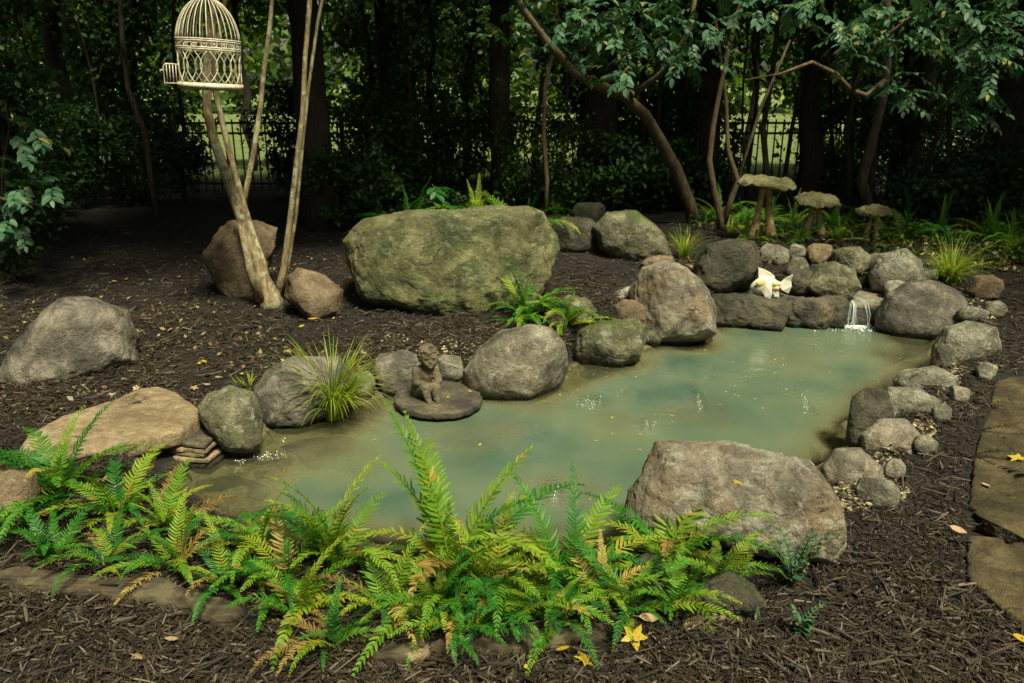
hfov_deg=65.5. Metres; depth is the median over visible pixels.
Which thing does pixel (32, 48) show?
tree
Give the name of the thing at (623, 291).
rock
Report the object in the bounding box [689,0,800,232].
tree
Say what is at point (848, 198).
sapling
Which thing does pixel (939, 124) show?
sapling
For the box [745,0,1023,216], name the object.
tree
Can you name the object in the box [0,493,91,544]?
fern
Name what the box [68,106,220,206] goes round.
shrub
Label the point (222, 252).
boulder
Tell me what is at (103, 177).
shrub
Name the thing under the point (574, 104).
tree
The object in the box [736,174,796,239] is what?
stone toadstool
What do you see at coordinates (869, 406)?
rock
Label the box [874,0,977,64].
sapling
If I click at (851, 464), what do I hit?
rock
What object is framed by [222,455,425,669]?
fern
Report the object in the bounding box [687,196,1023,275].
ground cover
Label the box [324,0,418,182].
sapling
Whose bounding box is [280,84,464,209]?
shrub
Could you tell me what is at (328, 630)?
fern
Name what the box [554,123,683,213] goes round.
shrub
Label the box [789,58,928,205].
shrub
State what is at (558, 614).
fern
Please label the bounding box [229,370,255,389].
grass clump
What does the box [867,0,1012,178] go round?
tree
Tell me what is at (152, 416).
stone slab
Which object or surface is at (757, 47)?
tree
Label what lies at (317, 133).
tree
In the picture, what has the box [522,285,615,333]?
fern
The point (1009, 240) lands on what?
fern
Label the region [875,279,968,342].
boulder
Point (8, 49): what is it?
tree
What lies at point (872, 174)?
sapling
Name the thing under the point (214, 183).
fence
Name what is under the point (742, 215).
fern
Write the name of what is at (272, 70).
distant wood
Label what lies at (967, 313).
rock
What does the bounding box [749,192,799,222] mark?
fern
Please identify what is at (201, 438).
slate
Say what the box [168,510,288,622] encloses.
fern
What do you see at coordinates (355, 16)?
tree
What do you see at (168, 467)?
slate
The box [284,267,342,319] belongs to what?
rock
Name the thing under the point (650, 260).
rock
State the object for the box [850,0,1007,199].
tree
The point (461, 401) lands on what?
stone disc
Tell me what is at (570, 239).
rock
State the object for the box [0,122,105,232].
shrub
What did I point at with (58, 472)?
fern
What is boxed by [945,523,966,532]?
fallen leaf
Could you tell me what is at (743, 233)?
fern
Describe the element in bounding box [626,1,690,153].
sapling
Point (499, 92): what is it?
tree
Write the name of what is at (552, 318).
rock
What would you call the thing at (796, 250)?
rock
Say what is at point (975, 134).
shrub
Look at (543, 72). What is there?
sapling
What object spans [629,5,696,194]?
sapling
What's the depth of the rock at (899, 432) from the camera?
3.66 m
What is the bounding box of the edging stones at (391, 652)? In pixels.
[370,621,606,665]
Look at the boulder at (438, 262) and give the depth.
5.52 m
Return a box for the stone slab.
[19,387,200,463]
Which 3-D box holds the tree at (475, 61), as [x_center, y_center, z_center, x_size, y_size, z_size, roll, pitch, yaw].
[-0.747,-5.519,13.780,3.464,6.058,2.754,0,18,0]
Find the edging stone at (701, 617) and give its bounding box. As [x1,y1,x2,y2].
[681,611,746,630]
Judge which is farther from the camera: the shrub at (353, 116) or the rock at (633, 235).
the shrub at (353, 116)
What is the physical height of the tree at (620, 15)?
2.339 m
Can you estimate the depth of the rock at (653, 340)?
5.39 m
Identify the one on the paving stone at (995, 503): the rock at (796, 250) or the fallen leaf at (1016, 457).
the fallen leaf at (1016, 457)
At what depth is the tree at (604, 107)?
9.25 m
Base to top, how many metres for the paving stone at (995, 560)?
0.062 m
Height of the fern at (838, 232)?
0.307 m
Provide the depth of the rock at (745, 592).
2.48 m
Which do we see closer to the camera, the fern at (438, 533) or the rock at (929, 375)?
the fern at (438, 533)
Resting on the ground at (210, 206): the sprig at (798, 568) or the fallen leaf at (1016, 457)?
the sprig at (798, 568)
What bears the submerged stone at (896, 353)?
on the ground at (210, 206)
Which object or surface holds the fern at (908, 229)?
on the ground at (210, 206)
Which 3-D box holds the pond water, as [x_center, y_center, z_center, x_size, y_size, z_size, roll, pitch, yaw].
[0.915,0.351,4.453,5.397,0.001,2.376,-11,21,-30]
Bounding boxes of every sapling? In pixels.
[0,0,65,136]
[0,2,38,177]
[6,0,130,202]
[59,0,178,215]
[115,0,234,202]
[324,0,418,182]
[435,0,512,198]
[493,0,619,218]
[510,0,596,203]
[516,0,613,201]
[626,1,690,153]
[629,0,697,190]
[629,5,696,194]
[669,2,749,183]
[700,1,825,208]
[704,0,789,200]
[722,4,803,195]
[753,0,893,206]
[782,0,883,188]
[791,0,912,214]
[823,0,954,220]
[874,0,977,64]
[906,0,1008,206]
[921,0,1002,208]
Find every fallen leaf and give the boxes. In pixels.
[129,653,148,658]
[165,636,179,640]
[556,646,574,649]
[574,650,594,666]
[614,625,647,650]
[632,613,657,621]
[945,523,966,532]
[1005,631,1023,641]
[1007,452,1023,460]
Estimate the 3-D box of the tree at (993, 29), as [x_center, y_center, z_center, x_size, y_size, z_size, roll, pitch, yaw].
[8.482,-4.872,12.166,5.564,5.698,3.045,0,18,0]
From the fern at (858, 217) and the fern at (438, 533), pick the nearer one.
the fern at (438, 533)
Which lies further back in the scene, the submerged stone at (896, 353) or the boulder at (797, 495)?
the submerged stone at (896, 353)
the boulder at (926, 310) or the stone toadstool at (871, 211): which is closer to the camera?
the boulder at (926, 310)
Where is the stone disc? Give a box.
[394,381,482,419]
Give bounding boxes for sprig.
[760,515,849,586]
[790,602,826,635]
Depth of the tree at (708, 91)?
9.16 m
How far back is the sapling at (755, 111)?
9.98 m
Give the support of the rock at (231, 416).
on the ground at (210, 206)
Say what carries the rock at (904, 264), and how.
on the ledge stone at (865, 298)
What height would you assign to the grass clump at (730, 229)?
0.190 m
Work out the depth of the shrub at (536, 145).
8.72 m
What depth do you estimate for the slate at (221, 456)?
3.71 m
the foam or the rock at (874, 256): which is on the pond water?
the foam
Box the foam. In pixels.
[814,323,874,333]
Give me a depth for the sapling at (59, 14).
8.96 m
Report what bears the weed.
on the ground at (210, 206)
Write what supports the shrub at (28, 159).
on the ground at (210, 206)
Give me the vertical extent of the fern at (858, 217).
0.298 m
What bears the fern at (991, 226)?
on the ground at (210, 206)
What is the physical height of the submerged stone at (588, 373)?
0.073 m
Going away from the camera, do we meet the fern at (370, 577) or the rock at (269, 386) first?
the fern at (370, 577)
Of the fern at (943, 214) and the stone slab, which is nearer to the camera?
the stone slab
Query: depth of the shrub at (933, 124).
9.88 m
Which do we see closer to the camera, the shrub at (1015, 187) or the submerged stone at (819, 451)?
the submerged stone at (819, 451)
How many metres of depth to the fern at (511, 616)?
2.39 m
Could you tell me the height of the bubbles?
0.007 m
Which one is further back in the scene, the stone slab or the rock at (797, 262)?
the rock at (797, 262)
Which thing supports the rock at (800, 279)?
on the ledge stone at (781, 293)
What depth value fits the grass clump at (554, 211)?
8.82 m
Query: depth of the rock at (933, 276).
6.20 m
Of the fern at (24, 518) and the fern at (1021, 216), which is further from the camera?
the fern at (1021, 216)
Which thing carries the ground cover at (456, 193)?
on the ground at (210, 206)
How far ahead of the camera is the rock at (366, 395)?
4.46 m
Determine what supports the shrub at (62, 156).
on the ground at (210, 206)
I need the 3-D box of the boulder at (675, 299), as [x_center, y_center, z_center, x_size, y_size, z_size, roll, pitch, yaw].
[1.136,-0.229,5.613,0.616,0.693,0.650,0,18,0]
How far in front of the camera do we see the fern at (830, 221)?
7.75 m
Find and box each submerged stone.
[195,476,270,500]
[280,436,354,467]
[514,401,551,404]
[580,367,639,381]
[809,440,829,461]
[880,372,898,388]
[882,344,924,363]
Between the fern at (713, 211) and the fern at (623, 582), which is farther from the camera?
the fern at (713, 211)
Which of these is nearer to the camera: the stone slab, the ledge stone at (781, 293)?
the stone slab
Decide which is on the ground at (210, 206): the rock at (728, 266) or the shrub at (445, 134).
the shrub at (445, 134)
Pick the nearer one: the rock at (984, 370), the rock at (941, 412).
the rock at (941, 412)
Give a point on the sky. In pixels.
(281, 48)
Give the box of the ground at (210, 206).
[0,88,1023,682]
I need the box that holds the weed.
[409,184,465,209]
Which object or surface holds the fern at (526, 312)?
on the ground at (210, 206)
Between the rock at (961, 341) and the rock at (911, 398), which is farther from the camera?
the rock at (961, 341)
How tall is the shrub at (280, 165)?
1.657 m
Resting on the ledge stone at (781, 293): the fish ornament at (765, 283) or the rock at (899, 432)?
the fish ornament at (765, 283)
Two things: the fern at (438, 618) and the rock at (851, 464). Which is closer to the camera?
the fern at (438, 618)
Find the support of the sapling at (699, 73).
on the ground at (210, 206)
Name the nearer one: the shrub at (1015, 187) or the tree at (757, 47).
the shrub at (1015, 187)
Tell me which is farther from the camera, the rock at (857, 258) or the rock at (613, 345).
the rock at (857, 258)
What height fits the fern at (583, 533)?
0.387 m
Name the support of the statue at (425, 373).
on the stone disc
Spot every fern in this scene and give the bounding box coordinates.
[0,397,156,541]
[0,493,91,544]
[5,504,96,561]
[30,506,172,599]
[32,441,187,557]
[88,487,237,604]
[98,454,246,546]
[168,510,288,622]
[190,475,318,594]
[201,496,354,631]
[221,532,377,660]
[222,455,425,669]
[248,572,386,676]
[301,520,457,644]
[346,176,430,232]
[348,401,585,676]
[360,532,531,668]
[385,491,610,635]
[386,579,544,664]
[422,173,485,209]
[427,564,572,653]
[458,463,672,633]
[474,186,579,233]
[480,261,585,325]
[484,562,618,679]
[521,529,684,624]
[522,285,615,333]
[562,536,741,650]
[581,492,788,630]
[622,542,741,632]
[663,530,785,620]
[683,185,749,222]
[709,196,772,228]
[724,211,774,240]
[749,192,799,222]
[750,187,809,229]
[786,225,822,241]
[806,205,862,227]
[812,207,869,242]
[832,197,894,221]
[852,216,909,237]
[879,186,951,239]
[904,187,985,240]
[949,190,1023,248]
[980,208,1023,250]
[981,210,1023,228]
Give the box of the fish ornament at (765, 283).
[750,268,792,298]
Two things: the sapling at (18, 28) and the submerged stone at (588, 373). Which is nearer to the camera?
the submerged stone at (588, 373)
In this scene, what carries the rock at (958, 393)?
on the ground at (210, 206)
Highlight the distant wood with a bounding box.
[0,0,981,114]
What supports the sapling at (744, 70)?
on the ground at (210, 206)
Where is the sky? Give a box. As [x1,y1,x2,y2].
[7,0,974,87]
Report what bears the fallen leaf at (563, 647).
on the ground at (210, 206)
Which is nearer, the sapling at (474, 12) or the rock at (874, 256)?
the rock at (874, 256)
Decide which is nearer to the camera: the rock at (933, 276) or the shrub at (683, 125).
the rock at (933, 276)
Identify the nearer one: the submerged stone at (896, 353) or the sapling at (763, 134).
the submerged stone at (896, 353)
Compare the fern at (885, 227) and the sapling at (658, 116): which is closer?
the fern at (885, 227)
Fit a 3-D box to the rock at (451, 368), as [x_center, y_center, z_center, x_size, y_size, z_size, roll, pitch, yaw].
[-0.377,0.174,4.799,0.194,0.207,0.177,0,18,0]
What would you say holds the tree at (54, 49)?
on the ground at (210, 206)
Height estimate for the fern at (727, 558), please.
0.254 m
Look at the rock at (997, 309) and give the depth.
5.41 m
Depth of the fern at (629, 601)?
2.50 m
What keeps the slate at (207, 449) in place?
on the slate at (202, 455)
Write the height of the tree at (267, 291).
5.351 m
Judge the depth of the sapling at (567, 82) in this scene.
8.81 m
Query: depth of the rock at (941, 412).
3.89 m
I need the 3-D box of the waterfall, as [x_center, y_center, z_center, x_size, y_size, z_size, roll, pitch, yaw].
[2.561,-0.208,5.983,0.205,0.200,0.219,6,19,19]
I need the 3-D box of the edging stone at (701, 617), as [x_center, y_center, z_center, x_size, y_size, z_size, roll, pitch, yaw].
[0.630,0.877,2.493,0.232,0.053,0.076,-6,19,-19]
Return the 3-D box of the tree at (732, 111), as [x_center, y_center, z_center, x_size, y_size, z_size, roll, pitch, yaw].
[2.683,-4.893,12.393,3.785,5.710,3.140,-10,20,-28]
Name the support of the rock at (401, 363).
on the ground at (210, 206)
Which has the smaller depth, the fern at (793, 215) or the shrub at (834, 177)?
the fern at (793, 215)
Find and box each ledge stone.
[711,293,792,330]
[725,290,814,299]
[779,296,835,329]
[820,295,849,328]
[848,288,884,308]
[866,306,879,325]
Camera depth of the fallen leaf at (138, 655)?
2.34 m
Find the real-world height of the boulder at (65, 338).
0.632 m
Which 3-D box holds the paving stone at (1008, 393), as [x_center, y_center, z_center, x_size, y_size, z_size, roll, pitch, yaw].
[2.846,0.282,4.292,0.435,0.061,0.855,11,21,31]
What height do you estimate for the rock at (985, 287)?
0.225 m
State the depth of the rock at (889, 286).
5.98 m
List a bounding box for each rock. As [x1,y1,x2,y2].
[0,469,40,525]
[197,385,263,459]
[252,355,356,430]
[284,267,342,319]
[354,371,375,398]
[372,349,421,398]
[436,354,463,381]
[547,312,564,329]
[552,216,597,252]
[559,295,594,320]
[570,202,605,222]
[573,318,646,370]
[592,209,671,260]
[614,299,645,325]
[615,286,629,295]
[630,553,680,589]
[640,255,674,266]
[645,330,660,347]
[694,239,761,292]
[695,571,764,616]
[759,243,789,264]
[786,257,808,275]
[789,244,806,258]
[789,268,811,295]
[806,243,832,264]
[806,261,861,299]
[820,447,883,485]
[831,246,870,275]
[845,387,893,447]
[854,477,900,509]
[860,418,920,453]
[867,248,925,292]
[867,253,882,271]
[883,280,904,294]
[883,458,905,479]
[886,386,941,416]
[893,365,958,389]
[913,434,937,455]
[923,268,938,280]
[930,320,1001,367]
[931,404,951,422]
[949,385,969,401]
[956,306,988,321]
[966,275,1003,299]
[975,361,997,381]
[983,300,1007,317]
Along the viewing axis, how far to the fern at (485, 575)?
2.57 m
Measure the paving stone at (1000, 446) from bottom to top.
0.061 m
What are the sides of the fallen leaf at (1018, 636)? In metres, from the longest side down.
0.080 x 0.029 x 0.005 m
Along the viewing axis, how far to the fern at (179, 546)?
2.74 m
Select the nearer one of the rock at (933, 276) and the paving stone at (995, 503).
the paving stone at (995, 503)
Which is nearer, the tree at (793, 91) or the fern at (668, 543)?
the fern at (668, 543)
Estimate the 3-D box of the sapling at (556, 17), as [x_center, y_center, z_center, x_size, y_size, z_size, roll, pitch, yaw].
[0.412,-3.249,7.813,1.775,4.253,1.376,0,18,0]
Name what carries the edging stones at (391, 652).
on the ground at (210, 206)
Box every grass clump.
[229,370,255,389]
[261,329,401,426]
[549,190,567,214]
[665,226,707,258]
[726,215,738,232]
[921,235,1004,284]
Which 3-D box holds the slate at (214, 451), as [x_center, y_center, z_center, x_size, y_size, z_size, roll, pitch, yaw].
[-1.560,0.519,3.821,0.345,0.028,0.222,3,18,8]
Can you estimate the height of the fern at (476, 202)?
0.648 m
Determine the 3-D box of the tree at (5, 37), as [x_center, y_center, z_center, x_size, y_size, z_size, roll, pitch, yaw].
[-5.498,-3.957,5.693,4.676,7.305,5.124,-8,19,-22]
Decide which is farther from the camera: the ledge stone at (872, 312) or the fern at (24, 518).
the ledge stone at (872, 312)
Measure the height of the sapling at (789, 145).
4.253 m
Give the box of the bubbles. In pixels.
[235,358,807,501]
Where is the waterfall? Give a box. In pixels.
[846,302,867,325]
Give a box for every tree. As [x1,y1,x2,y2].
[0,0,29,166]
[0,0,91,197]
[0,0,111,169]
[0,1,66,166]
[33,0,229,187]
[179,0,287,170]
[195,0,343,231]
[202,0,323,309]
[317,0,485,179]
[329,0,467,197]
[355,0,528,205]
[412,0,535,173]
[447,0,763,223]
[518,0,647,174]
[575,0,767,203]
[618,0,759,174]
[624,0,847,204]
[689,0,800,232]
[723,0,802,166]
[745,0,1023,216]
[757,0,962,186]
[784,0,930,206]
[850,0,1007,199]
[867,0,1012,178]
[927,0,1023,218]
[933,2,1007,175]
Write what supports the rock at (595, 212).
on the ground at (210, 206)
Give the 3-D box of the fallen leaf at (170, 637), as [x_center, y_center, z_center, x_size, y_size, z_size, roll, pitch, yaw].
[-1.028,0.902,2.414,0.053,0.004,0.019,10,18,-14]
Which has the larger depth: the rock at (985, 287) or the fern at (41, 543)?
the rock at (985, 287)
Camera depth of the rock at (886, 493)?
3.10 m
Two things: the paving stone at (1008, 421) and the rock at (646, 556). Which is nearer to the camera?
the rock at (646, 556)
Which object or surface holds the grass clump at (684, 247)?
on the ground at (210, 206)
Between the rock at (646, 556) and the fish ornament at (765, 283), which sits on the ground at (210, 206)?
the rock at (646, 556)
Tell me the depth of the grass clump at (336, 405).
4.15 m
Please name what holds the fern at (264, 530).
on the ground at (210, 206)
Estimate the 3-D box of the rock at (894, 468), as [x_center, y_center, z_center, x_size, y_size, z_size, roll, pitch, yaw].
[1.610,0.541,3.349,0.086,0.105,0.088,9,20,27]
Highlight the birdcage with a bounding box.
[160,0,243,91]
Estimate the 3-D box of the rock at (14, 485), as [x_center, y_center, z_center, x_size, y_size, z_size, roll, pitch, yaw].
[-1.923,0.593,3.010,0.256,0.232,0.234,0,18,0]
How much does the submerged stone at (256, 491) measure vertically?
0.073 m
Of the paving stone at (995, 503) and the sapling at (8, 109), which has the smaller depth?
the paving stone at (995, 503)
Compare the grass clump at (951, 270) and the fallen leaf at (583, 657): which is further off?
the grass clump at (951, 270)
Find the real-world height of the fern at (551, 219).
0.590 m
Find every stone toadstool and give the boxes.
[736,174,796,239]
[793,191,840,237]
[855,204,892,242]
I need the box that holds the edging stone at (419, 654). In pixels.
[405,644,429,665]
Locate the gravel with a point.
(914, 424)
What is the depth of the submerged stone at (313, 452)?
3.98 m
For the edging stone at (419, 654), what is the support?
on the ground at (210, 206)
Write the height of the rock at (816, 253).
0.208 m
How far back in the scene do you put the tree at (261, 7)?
13.94 m
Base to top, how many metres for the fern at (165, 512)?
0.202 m
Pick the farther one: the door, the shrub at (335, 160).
the shrub at (335, 160)
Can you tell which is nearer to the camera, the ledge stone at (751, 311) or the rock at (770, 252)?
the ledge stone at (751, 311)
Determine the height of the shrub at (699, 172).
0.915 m
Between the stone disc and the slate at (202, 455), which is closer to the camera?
the slate at (202, 455)
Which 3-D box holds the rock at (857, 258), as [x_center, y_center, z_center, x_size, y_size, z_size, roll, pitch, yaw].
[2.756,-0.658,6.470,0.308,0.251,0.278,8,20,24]
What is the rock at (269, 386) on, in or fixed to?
on the ground at (210, 206)
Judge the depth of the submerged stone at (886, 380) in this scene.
4.95 m
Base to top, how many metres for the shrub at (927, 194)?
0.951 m
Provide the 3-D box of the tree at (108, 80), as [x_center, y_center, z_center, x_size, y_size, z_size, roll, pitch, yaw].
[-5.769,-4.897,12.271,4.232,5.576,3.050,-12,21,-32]
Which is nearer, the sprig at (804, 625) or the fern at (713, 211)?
the sprig at (804, 625)
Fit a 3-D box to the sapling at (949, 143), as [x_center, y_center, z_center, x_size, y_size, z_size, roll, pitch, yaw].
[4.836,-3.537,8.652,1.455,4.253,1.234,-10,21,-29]
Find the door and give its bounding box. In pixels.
[160,63,179,83]
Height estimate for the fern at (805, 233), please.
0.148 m
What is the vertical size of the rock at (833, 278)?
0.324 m
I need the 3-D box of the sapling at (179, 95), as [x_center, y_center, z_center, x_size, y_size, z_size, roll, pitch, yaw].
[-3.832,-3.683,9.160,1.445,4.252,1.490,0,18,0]
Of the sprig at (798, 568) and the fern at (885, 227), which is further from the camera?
the fern at (885, 227)
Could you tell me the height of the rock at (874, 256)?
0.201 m
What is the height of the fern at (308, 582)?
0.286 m
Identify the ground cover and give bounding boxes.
[343,176,704,215]
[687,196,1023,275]
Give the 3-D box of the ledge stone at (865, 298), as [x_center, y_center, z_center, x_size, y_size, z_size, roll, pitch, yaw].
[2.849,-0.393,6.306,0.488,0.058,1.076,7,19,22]
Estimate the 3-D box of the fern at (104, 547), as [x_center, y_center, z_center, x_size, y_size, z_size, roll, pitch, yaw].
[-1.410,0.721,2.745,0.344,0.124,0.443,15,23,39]
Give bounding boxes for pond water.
[224,324,927,535]
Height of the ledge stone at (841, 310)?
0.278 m
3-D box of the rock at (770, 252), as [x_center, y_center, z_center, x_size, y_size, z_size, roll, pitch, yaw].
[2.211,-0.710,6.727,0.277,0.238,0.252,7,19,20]
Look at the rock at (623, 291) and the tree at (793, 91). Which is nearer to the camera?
the rock at (623, 291)
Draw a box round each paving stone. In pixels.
[966,514,1023,624]
[969,458,1023,537]
[975,432,1023,461]
[982,409,1023,434]
[990,376,1023,409]
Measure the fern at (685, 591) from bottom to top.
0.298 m
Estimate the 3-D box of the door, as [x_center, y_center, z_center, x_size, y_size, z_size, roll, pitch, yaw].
[-2.086,-1.635,4.860,0.117,0.125,0.011,-7,19,-19]
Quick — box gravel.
[351,234,995,511]
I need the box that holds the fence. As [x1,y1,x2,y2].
[0,112,993,192]
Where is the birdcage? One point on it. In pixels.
(194, 47)
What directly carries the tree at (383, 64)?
on the ground at (210, 206)
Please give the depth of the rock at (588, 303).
5.47 m
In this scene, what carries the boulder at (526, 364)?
on the ground at (210, 206)
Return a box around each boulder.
[0,296,138,384]
[202,220,277,296]
[342,205,559,315]
[462,324,568,403]
[621,440,846,563]
[629,260,716,346]
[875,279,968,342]
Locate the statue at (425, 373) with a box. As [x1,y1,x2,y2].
[411,343,441,404]
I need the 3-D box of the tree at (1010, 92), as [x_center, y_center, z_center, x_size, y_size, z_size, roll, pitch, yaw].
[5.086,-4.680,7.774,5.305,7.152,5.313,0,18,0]
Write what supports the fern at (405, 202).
on the ground at (210, 206)
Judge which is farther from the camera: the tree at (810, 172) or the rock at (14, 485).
the tree at (810, 172)
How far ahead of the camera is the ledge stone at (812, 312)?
5.80 m
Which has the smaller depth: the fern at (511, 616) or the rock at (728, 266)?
the fern at (511, 616)
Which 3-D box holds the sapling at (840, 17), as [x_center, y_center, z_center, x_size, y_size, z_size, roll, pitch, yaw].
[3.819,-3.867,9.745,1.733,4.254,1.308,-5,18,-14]
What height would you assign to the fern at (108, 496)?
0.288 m
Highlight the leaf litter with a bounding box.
[0,247,518,417]
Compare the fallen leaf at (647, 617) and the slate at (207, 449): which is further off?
the slate at (207, 449)
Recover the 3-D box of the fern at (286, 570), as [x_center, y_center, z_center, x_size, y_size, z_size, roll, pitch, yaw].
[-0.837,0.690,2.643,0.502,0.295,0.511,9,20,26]
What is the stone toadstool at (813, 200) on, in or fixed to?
on the ground at (210, 206)
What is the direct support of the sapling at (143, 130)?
on the ground at (210, 206)
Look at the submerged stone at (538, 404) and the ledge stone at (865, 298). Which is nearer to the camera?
the submerged stone at (538, 404)
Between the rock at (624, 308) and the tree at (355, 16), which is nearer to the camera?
the rock at (624, 308)
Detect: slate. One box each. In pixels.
[163,461,189,477]
[168,439,217,453]
[169,450,208,457]
[173,445,221,462]
[181,429,213,447]
[189,452,225,468]
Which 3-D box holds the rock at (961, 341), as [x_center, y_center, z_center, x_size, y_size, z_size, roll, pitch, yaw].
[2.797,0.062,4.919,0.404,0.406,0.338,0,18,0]
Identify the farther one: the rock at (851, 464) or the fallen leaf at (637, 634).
the rock at (851, 464)
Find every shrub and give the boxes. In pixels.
[0,26,98,279]
[0,94,136,210]
[0,116,72,258]
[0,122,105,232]
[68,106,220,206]
[235,69,345,196]
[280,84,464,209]
[286,137,411,229]
[372,62,516,201]
[480,80,602,215]
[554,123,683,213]
[617,44,698,198]
[647,136,751,209]
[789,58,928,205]
[856,22,986,182]
[876,133,1023,223]
[940,43,1023,203]
[976,116,1023,221]

